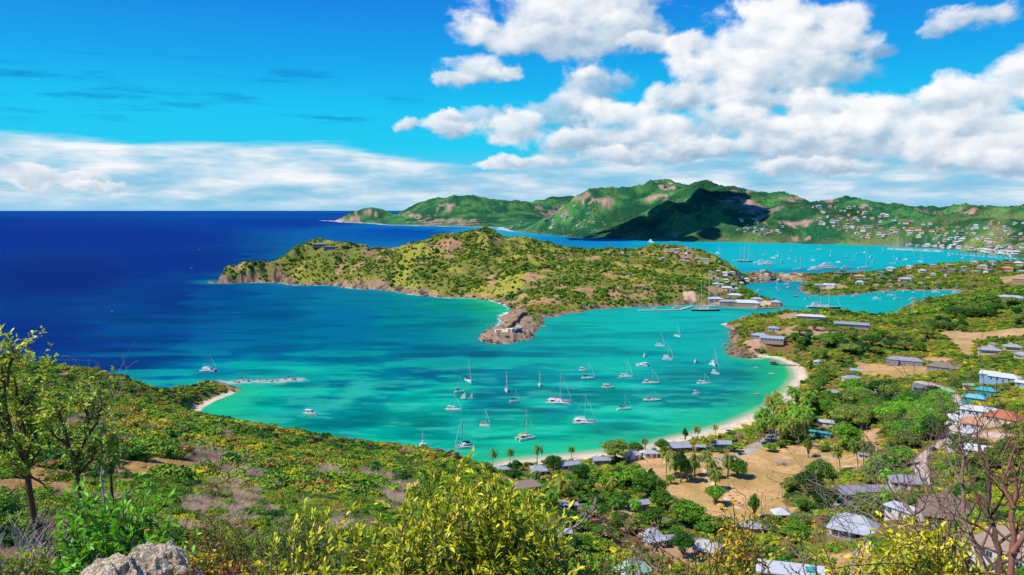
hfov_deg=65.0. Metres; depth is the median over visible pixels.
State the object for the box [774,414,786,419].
coconut palm
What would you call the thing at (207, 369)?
catamaran
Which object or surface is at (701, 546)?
house
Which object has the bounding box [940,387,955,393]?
house
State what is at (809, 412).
coconut palm
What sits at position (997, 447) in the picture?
broadleaf tree
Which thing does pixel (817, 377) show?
broadleaf tree
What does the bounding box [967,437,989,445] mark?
round bush
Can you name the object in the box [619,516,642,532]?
round bush
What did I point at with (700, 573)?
shrub
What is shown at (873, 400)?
spreading tree
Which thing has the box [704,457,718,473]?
bushy palm
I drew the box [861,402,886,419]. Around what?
spreading tree
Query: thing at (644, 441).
coconut palm
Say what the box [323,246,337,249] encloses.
house
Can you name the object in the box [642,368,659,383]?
sailing boat
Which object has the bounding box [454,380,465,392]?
sailing boat
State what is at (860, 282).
house
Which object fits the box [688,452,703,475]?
bushy palm
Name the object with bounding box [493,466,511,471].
house
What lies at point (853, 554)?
bare shrub
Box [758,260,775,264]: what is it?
motor boat
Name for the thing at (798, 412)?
coconut palm
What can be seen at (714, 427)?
coconut palm
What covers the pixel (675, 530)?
broadleaf tree
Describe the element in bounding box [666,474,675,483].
broadleaf tree
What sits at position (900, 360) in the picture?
house
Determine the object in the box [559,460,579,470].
house
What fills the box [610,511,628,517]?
round bush
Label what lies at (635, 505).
bushy palm
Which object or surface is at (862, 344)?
spreading tree
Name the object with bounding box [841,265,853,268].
motor boat
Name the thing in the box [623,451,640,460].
house
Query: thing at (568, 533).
house
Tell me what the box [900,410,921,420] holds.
spreading tree
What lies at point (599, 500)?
broadleaf tree
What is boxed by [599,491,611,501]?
round bush
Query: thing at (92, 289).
sea
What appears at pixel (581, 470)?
broadleaf tree
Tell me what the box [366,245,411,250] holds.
fort wall
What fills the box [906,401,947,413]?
spreading tree
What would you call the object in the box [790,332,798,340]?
broadleaf tree
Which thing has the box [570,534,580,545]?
bushy palm
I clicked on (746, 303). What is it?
house
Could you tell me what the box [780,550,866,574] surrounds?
shrub
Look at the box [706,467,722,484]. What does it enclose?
bushy palm
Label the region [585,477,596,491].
bushy palm
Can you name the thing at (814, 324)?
broadleaf tree
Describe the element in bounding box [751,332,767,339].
house
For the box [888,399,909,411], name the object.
spreading tree
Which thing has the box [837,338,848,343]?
broadleaf tree
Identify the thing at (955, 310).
spreading tree
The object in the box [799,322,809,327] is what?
broadleaf tree
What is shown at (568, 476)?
broadleaf tree
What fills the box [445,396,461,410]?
sailing boat
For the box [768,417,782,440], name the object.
coconut palm
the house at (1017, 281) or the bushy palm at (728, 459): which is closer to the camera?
the bushy palm at (728, 459)
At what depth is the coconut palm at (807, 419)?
446.56 m
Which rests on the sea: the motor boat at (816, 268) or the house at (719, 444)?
the motor boat at (816, 268)
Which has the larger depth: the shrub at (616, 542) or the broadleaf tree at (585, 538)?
the broadleaf tree at (585, 538)
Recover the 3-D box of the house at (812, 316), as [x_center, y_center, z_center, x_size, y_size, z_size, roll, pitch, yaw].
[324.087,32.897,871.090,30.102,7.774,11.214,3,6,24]
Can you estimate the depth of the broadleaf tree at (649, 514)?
297.98 m
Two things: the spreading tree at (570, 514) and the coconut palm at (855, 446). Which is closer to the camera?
the spreading tree at (570, 514)
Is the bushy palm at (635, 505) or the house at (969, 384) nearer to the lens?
the bushy palm at (635, 505)
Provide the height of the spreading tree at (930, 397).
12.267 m
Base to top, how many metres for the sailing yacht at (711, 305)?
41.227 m
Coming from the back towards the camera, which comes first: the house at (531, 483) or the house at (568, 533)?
the house at (531, 483)
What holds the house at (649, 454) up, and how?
on the ground
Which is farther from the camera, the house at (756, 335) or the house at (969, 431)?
the house at (756, 335)
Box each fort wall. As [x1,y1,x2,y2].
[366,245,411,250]
[495,326,517,332]
[507,312,527,327]
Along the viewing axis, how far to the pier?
1060.16 m
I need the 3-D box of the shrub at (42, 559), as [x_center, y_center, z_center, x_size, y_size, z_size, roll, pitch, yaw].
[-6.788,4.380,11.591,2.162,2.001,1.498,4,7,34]
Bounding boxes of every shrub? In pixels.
[0,506,86,572]
[0,513,70,574]
[0,545,84,574]
[0,548,57,574]
[40,471,206,574]
[155,518,237,574]
[157,511,255,574]
[172,546,240,574]
[181,551,276,574]
[202,532,279,574]
[219,519,336,574]
[241,497,449,574]
[244,554,284,574]
[259,508,337,574]
[339,446,586,574]
[550,497,605,545]
[558,545,637,574]
[559,527,657,574]
[591,509,680,574]
[659,499,833,574]
[664,557,734,574]
[732,479,865,574]
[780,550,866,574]
[789,448,887,574]
[812,510,1008,574]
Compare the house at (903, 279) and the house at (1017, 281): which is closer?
the house at (1017, 281)
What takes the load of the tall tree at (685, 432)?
on the ground
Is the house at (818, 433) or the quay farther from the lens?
the quay
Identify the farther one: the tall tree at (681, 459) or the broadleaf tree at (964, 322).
the broadleaf tree at (964, 322)
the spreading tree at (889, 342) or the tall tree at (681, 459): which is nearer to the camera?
the tall tree at (681, 459)
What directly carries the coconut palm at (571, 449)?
on the ground
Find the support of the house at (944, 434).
on the ground
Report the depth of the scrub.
272.56 m
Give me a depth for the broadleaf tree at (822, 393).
536.76 m
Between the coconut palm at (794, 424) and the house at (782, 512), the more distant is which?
the coconut palm at (794, 424)
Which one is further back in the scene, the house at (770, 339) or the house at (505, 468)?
the house at (770, 339)
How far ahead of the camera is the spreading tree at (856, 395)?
500.07 m
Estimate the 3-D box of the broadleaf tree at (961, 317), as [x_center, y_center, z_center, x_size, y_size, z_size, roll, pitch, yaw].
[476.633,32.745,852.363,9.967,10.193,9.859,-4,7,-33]
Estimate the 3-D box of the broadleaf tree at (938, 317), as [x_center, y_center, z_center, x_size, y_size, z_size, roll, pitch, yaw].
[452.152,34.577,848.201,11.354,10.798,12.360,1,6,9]
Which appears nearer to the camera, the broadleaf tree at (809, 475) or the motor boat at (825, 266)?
the broadleaf tree at (809, 475)
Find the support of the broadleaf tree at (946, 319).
on the ground
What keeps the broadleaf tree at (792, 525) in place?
on the ground
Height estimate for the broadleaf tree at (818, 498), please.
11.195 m
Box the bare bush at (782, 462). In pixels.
[774,458,790,464]
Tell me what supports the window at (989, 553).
in the house at (991, 553)
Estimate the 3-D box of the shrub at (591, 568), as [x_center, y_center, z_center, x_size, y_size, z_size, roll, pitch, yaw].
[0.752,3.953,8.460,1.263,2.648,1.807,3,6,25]
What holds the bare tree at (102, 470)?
on the ground
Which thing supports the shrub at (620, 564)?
on the ground
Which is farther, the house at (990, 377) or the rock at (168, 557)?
the house at (990, 377)
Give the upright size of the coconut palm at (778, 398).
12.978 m
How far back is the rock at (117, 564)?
7.59 m
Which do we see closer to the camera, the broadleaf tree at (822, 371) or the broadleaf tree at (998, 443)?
the broadleaf tree at (998, 443)
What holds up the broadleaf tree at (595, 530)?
on the ground
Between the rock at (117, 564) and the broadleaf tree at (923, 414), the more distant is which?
the broadleaf tree at (923, 414)
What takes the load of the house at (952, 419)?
on the ground
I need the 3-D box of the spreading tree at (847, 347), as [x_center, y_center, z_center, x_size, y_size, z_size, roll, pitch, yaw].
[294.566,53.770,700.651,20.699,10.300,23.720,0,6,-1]
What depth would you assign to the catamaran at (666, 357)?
711.30 m
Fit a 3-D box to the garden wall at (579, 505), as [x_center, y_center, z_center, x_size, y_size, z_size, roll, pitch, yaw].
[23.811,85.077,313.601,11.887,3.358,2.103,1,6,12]
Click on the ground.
(700, 217)
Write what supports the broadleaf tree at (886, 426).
on the ground
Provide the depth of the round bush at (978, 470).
279.32 m
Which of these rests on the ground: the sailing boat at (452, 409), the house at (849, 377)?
the house at (849, 377)
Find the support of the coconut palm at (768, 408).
on the ground
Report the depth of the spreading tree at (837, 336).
730.32 m
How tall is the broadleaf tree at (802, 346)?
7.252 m
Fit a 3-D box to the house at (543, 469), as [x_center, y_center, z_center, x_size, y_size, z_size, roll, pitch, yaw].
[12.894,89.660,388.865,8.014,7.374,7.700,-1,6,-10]
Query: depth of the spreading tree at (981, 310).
860.23 m
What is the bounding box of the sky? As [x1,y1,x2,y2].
[0,0,1023,210]
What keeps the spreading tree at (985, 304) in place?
on the ground
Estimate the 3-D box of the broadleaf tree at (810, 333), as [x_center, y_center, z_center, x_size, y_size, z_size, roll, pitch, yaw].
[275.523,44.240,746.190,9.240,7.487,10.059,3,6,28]
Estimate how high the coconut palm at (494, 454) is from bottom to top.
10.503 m
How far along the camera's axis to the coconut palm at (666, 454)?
387.72 m
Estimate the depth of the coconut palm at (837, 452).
378.47 m
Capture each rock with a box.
[80,553,150,574]
[128,539,206,574]
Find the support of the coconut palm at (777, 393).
on the ground
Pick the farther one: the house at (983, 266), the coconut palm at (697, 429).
the house at (983, 266)
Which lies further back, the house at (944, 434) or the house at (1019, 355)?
the house at (1019, 355)
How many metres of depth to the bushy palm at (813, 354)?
688.22 m
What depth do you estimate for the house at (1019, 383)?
472.76 m
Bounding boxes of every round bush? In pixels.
[507,460,522,468]
[598,471,625,483]
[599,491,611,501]
[606,493,630,506]
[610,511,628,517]
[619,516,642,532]
[692,520,713,533]
[707,515,739,530]
[726,444,737,451]
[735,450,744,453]
[762,442,777,449]
[763,514,788,532]
[776,441,786,447]
[786,530,807,543]
[817,444,832,450]
[848,502,884,520]
[870,458,906,471]
[898,469,915,474]
[946,456,976,468]
[947,433,982,451]
[964,465,986,481]
[966,450,997,466]
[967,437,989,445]
[976,449,1014,469]
[989,453,1021,464]
[1000,432,1023,453]
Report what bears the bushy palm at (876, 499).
on the ground
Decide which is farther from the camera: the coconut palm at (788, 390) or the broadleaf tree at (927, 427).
the coconut palm at (788, 390)
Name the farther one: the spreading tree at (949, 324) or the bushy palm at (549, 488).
the spreading tree at (949, 324)
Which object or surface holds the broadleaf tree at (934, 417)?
on the ground
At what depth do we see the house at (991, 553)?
173.29 m
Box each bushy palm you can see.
[533,470,542,478]
[541,483,556,497]
[544,490,560,503]
[553,476,573,496]
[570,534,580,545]
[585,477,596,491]
[609,497,624,511]
[620,491,630,497]
[627,498,642,512]
[666,454,679,477]
[668,495,686,522]
[678,458,696,481]
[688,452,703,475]
[699,450,713,469]
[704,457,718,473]
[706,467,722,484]
[721,453,737,475]
[780,525,787,536]
[802,512,813,528]
[810,350,819,359]
[817,348,827,358]
[852,491,872,504]
[859,465,873,483]
[865,456,883,473]
[865,493,881,505]
[877,486,893,502]
[878,468,891,483]
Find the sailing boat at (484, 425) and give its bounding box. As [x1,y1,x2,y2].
[480,410,489,426]
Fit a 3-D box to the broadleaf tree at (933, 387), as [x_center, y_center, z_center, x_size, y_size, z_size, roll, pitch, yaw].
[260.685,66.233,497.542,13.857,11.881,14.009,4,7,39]
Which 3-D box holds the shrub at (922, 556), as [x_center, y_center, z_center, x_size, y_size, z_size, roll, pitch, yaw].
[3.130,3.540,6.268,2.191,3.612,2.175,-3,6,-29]
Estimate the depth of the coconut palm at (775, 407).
481.32 m
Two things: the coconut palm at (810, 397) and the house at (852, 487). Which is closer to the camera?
the house at (852, 487)
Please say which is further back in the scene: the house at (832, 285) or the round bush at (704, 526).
the house at (832, 285)
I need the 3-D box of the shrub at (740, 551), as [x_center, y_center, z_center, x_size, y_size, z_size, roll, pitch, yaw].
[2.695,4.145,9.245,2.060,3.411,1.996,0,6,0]
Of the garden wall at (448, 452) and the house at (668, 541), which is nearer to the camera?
the house at (668, 541)
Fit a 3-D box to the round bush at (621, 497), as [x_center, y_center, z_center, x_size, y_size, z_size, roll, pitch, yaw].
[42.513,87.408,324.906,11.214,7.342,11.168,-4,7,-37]
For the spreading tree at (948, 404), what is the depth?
439.36 m
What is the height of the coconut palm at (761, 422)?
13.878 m
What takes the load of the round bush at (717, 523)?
on the ground
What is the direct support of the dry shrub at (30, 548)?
on the ground
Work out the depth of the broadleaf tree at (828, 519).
283.30 m
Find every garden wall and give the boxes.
[429,449,457,458]
[559,499,587,508]
[796,452,847,460]
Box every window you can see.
[985,550,992,558]
[1015,562,1022,567]
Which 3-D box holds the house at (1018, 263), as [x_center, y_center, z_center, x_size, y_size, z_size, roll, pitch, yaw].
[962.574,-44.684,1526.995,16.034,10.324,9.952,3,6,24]
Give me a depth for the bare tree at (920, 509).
6.74 m
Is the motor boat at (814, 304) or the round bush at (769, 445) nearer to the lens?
the round bush at (769, 445)
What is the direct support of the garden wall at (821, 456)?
on the ground
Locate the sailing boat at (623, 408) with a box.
[617,394,630,410]
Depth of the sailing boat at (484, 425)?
491.07 m
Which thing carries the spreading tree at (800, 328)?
on the ground
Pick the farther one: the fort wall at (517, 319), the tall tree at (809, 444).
the fort wall at (517, 319)
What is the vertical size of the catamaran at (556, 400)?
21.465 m
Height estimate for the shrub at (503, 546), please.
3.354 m
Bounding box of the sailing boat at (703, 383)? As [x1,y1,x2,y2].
[697,375,710,384]
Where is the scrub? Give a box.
[0,181,1023,574]
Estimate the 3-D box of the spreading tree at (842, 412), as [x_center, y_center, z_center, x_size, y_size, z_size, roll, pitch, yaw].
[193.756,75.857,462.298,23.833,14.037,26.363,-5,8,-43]
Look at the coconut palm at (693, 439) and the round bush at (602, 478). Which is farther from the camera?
the coconut palm at (693, 439)
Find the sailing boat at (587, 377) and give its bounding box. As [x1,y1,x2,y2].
[581,370,594,378]
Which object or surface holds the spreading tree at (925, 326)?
on the ground
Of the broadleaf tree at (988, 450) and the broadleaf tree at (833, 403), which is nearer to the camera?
the broadleaf tree at (988, 450)
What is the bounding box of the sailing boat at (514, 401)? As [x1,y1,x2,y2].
[509,389,519,402]
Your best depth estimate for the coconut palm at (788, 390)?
522.01 m
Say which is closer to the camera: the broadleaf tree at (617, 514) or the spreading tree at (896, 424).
the broadleaf tree at (617, 514)
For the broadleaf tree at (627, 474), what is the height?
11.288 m
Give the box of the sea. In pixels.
[0,211,1023,465]
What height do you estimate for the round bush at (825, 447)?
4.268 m
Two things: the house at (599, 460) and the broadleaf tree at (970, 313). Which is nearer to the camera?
the house at (599, 460)
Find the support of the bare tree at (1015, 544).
on the ground
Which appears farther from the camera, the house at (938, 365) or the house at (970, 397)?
the house at (938, 365)
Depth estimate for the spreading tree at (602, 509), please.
291.46 m
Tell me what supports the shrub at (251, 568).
on the ground
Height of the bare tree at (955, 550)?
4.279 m
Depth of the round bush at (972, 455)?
295.34 m
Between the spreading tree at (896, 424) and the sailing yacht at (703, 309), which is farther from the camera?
the sailing yacht at (703, 309)
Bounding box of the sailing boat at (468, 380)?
[464,363,470,382]
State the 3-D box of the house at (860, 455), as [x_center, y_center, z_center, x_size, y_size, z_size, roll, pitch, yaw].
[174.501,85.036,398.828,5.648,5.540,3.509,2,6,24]
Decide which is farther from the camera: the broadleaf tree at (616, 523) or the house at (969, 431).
the house at (969, 431)
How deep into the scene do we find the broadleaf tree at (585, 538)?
236.14 m
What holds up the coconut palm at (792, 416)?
on the ground
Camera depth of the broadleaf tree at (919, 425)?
398.30 m
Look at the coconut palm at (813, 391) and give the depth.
503.19 m
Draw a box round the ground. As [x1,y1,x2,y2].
[0,179,1023,574]
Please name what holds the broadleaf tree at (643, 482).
on the ground
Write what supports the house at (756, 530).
on the ground
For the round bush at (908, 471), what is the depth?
323.78 m
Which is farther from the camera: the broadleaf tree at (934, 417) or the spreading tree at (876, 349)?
the spreading tree at (876, 349)
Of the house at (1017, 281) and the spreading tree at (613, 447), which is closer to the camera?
the spreading tree at (613, 447)
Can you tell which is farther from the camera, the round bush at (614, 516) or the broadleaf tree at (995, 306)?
the broadleaf tree at (995, 306)
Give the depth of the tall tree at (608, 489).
347.35 m
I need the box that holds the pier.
[638,306,693,310]
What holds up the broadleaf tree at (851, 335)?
on the ground
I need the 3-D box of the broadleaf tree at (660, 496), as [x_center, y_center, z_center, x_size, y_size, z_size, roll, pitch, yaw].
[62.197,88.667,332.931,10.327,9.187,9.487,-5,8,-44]
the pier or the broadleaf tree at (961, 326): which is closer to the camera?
the broadleaf tree at (961, 326)
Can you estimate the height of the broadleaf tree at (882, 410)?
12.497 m
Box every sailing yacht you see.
[691,272,719,310]
[702,277,722,306]
[738,245,753,261]
[808,280,840,308]
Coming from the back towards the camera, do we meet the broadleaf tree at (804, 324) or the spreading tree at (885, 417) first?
the broadleaf tree at (804, 324)
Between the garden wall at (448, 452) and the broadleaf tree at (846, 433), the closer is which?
the garden wall at (448, 452)
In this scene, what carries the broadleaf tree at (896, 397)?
on the ground
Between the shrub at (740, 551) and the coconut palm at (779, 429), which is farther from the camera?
the coconut palm at (779, 429)
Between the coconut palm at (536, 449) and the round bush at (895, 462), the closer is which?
the round bush at (895, 462)
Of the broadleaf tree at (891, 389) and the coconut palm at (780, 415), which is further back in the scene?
the broadleaf tree at (891, 389)
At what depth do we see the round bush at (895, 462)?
337.99 m
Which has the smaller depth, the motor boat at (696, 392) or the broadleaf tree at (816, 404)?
the broadleaf tree at (816, 404)
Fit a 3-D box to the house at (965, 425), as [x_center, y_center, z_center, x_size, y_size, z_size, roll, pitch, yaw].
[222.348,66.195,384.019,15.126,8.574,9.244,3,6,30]
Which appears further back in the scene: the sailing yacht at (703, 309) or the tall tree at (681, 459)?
the sailing yacht at (703, 309)
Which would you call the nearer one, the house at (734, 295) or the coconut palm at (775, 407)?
the coconut palm at (775, 407)
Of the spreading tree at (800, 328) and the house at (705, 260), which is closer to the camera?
the spreading tree at (800, 328)
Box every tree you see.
[0,323,73,558]
[30,365,131,557]
[58,341,143,557]
[87,440,132,534]
[505,468,523,477]
[545,454,561,469]
[559,511,578,522]
[561,473,574,481]
[569,463,591,477]
[570,479,586,490]
[577,533,592,544]
[582,502,609,515]
[585,520,594,530]
[590,496,603,503]
[591,522,615,536]
[594,468,603,478]
[599,438,629,457]
[604,483,613,492]
[609,518,621,529]
[611,467,627,483]
[614,511,627,521]
[617,467,646,487]
[618,483,626,492]
[628,441,644,450]
[631,472,667,497]
[639,505,663,524]
[649,490,672,507]
[654,438,669,449]
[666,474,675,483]
[670,527,682,534]
[670,530,695,558]
[671,499,707,525]
[673,448,689,482]
[682,428,688,438]
[704,485,725,504]
[724,458,747,477]
[747,493,761,512]
[766,414,999,573]
[782,477,800,491]
[784,519,810,535]
[786,511,809,524]
[789,325,807,334]
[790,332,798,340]
[793,469,826,496]
[794,498,811,510]
[796,338,805,343]
[796,344,805,349]
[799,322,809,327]
[804,331,813,337]
[804,436,812,457]
[804,458,835,476]
[808,321,820,329]
[809,486,843,508]
[810,379,823,388]
[811,401,820,412]
[813,374,827,381]
[814,333,834,338]
[815,367,830,375]
[818,398,836,409]
[820,337,833,346]
[820,390,832,396]
[821,400,833,418]
[823,327,837,332]
[823,390,836,400]
[824,514,832,522]
[825,405,872,424]
[828,420,864,450]
[830,333,843,338]
[832,355,843,360]
[832,402,875,423]
[836,343,863,351]
[836,391,846,401]
[836,412,1022,558]
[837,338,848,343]
[837,378,865,390]
[839,387,887,400]
[841,400,857,405]
[847,331,858,339]
[849,386,872,391]
[852,341,871,348]
[852,357,1023,574]
[857,396,882,415]
[859,335,883,344]
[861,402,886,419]
[863,380,894,393]
[863,474,880,483]
[868,346,883,351]
[872,406,902,414]
[874,411,901,423]
[875,393,891,400]
[876,329,888,337]
[876,384,900,396]
[876,400,894,405]
[881,338,897,345]
[883,420,897,428]
[885,418,925,434]
[885,470,902,478]
[887,445,901,460]
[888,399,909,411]
[891,332,913,340]
[891,392,905,400]
[892,429,921,446]
[893,364,1023,574]
[895,339,913,347]
[895,446,916,463]
[896,408,911,420]
[898,389,928,400]
[899,399,930,409]
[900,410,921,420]
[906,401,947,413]
[912,342,926,350]
[912,420,935,439]
[916,328,934,338]
[916,410,934,418]
[916,417,948,439]
[919,323,939,329]
[921,391,957,402]
[922,385,939,392]
[923,416,944,423]
[924,318,935,322]
[927,321,942,330]
[928,389,954,397]
[928,402,955,413]
[931,400,959,412]
[933,408,948,421]
[934,315,941,320]
[937,335,1023,574]
[939,322,957,330]
[941,307,967,317]
[941,317,951,321]
[954,304,980,309]
[956,314,965,319]
[957,320,968,324]
[957,324,967,331]
[964,310,978,316]
[973,308,985,316]
[979,302,992,308]
[983,294,1002,302]
[983,447,995,452]
[985,309,998,317]
[988,303,1005,310]
[992,439,1012,448]
[992,445,1015,453]
[1001,296,1019,305]
[1009,313,1023,323]
[1010,307,1023,313]
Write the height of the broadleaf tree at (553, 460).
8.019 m
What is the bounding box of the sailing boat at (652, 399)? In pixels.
[643,392,660,400]
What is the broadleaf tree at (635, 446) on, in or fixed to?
on the ground
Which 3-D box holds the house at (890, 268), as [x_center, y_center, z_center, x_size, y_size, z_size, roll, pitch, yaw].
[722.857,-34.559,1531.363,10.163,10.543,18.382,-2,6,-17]
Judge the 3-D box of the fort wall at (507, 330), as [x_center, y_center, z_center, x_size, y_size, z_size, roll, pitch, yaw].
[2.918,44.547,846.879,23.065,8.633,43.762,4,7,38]
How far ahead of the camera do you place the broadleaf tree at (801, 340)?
727.42 m
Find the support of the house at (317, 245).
on the ground
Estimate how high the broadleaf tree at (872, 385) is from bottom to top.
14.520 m
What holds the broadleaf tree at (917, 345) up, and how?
on the ground
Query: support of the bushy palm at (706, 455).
on the ground
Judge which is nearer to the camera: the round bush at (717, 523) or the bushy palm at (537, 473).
the round bush at (717, 523)
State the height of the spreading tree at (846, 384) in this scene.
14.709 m
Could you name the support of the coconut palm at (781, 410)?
on the ground
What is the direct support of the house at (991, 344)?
on the ground
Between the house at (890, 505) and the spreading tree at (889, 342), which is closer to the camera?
the house at (890, 505)
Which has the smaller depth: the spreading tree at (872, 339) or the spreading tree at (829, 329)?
the spreading tree at (872, 339)
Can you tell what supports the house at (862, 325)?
on the ground
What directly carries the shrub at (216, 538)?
on the ground
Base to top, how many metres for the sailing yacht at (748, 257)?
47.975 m
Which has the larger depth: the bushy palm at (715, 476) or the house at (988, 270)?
the house at (988, 270)
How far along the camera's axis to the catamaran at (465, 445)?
446.13 m
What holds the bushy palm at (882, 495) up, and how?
on the ground
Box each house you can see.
[312,244,327,247]
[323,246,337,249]
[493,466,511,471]
[514,478,541,492]
[516,326,521,331]
[529,465,547,474]
[557,528,572,537]
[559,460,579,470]
[559,502,578,512]
[591,456,610,465]
[611,557,651,574]
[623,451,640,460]
[627,498,650,510]
[638,527,667,547]
[642,450,658,458]
[664,534,674,545]
[668,441,691,451]
[692,539,721,558]
[694,444,705,451]
[701,258,708,263]
[708,297,722,303]
[710,440,732,448]
[719,299,736,306]
[727,293,742,298]
[734,299,760,306]
[739,521,765,533]
[751,297,762,301]
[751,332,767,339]
[756,559,824,574]
[759,335,784,344]
[768,326,779,330]
[769,507,789,517]
[771,300,780,305]
[796,314,825,319]
[809,429,831,437]
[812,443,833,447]
[813,284,826,287]
[817,418,844,426]
[823,283,835,287]
[823,389,839,394]
[826,512,878,541]
[833,484,889,505]
[834,321,869,329]
[841,375,861,380]
[846,271,857,274]
[853,274,865,278]
[855,280,864,284]
[857,452,869,458]
[883,500,917,520]
[886,267,895,270]
[886,356,923,365]
[887,474,926,491]
[898,277,910,281]
[912,384,927,390]
[917,492,971,528]
[925,361,964,370]
[938,431,952,437]
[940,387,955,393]
[945,413,961,423]
[946,442,954,452]
[947,268,956,271]
[954,524,1023,571]
[959,405,996,416]
[959,416,983,429]
[960,429,978,436]
[961,393,987,404]
[962,383,974,389]
[964,443,991,454]
[974,386,998,395]
[977,264,988,268]
[977,346,1001,354]
[979,369,1022,383]
[983,268,992,272]
[983,409,1023,427]
[988,342,999,346]
[995,295,1023,301]
[1002,266,1013,270]
[1003,344,1022,350]
[1012,278,1023,284]
[1013,261,1022,265]
[1014,351,1023,358]
[1014,379,1023,386]
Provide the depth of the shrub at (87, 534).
10.68 m
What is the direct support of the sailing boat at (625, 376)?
on the sea
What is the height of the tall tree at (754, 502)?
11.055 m
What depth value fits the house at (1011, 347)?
641.20 m
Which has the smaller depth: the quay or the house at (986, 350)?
the house at (986, 350)
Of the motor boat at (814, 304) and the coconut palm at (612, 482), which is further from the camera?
the motor boat at (814, 304)
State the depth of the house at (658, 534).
277.95 m
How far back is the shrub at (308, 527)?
17.06 m
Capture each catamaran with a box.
[199,358,217,371]
[454,416,472,449]
[515,409,535,440]
[546,373,571,404]
[572,408,594,424]
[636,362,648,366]
[662,343,672,359]
[709,349,718,365]
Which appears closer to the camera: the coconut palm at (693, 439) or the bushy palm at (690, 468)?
the bushy palm at (690, 468)
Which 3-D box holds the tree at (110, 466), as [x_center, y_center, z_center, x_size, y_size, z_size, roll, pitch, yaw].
[-10.985,6.372,21.950,1.133,4.624,0.873,3,6,30]
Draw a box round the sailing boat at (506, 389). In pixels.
[505,371,507,391]
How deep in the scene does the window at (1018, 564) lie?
167.68 m
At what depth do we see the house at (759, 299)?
1138.39 m
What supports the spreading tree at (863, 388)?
on the ground
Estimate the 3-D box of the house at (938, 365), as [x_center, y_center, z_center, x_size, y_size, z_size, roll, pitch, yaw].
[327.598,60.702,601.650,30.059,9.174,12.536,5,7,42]
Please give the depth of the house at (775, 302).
1104.84 m
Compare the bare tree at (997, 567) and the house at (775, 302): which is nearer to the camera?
the bare tree at (997, 567)
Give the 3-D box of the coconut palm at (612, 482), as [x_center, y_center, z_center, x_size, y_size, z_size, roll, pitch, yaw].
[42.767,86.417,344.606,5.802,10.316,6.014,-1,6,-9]
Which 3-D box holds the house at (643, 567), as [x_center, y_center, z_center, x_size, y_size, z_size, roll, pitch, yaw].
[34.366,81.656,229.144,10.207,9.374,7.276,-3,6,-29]
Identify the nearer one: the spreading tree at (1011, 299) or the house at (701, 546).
the house at (701, 546)
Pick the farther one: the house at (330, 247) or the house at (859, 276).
the house at (330, 247)
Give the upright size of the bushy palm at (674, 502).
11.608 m
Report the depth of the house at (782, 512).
316.95 m
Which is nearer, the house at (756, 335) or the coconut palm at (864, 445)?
the coconut palm at (864, 445)
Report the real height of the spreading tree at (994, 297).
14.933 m
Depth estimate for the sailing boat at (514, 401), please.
553.23 m
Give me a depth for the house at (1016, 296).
962.36 m
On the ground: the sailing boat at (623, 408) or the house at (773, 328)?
the house at (773, 328)
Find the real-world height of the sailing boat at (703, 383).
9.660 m
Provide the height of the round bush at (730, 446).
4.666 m
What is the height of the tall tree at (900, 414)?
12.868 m
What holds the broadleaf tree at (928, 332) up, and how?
on the ground
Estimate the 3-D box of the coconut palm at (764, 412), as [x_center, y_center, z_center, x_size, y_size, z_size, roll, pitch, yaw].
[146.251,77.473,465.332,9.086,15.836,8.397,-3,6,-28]
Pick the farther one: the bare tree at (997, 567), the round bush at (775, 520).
the round bush at (775, 520)
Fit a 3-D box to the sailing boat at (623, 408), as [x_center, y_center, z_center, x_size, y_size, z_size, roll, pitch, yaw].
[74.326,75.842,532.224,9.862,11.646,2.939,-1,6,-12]
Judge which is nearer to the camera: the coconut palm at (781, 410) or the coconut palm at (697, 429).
the coconut palm at (697, 429)
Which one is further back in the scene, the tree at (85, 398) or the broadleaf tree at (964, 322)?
the broadleaf tree at (964, 322)
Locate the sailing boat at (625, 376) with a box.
[619,359,632,377]
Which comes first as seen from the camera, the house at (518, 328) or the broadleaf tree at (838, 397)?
the broadleaf tree at (838, 397)
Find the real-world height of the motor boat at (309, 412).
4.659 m
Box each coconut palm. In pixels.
[489,448,497,466]
[505,448,514,456]
[533,445,544,464]
[568,446,575,457]
[606,476,617,493]
[640,436,647,449]
[659,449,671,475]
[689,435,697,451]
[692,424,701,433]
[711,424,718,435]
[753,411,763,432]
[754,419,767,441]
[757,424,766,440]
[758,407,770,419]
[763,395,776,405]
[763,407,773,430]
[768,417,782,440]
[770,389,783,398]
[771,403,779,418]
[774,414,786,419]
[774,425,784,440]
[775,396,783,402]
[775,405,788,419]
[777,399,786,407]
[778,419,789,440]
[781,423,790,439]
[784,386,800,401]
[784,414,799,438]
[786,411,797,434]
[787,417,801,443]
[789,387,800,403]
[793,407,804,430]
[798,398,813,407]
[800,414,812,437]
[801,386,813,393]
[801,392,813,402]
[804,407,816,433]
[806,387,820,407]
[814,380,822,387]
[820,377,828,389]
[822,362,830,369]
[829,447,843,470]
[847,438,860,468]
[858,440,868,463]
[863,441,877,457]
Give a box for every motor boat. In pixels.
[303,409,316,415]
[601,384,614,388]
[693,390,700,394]
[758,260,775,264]
[806,302,818,306]
[808,266,822,269]
[810,263,836,268]
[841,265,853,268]
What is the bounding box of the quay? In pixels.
[695,306,779,308]
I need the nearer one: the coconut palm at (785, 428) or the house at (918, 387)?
the coconut palm at (785, 428)
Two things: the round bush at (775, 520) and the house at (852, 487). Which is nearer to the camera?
the round bush at (775, 520)
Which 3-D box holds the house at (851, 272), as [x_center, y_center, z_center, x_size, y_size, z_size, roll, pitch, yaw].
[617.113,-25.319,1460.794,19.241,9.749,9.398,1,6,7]

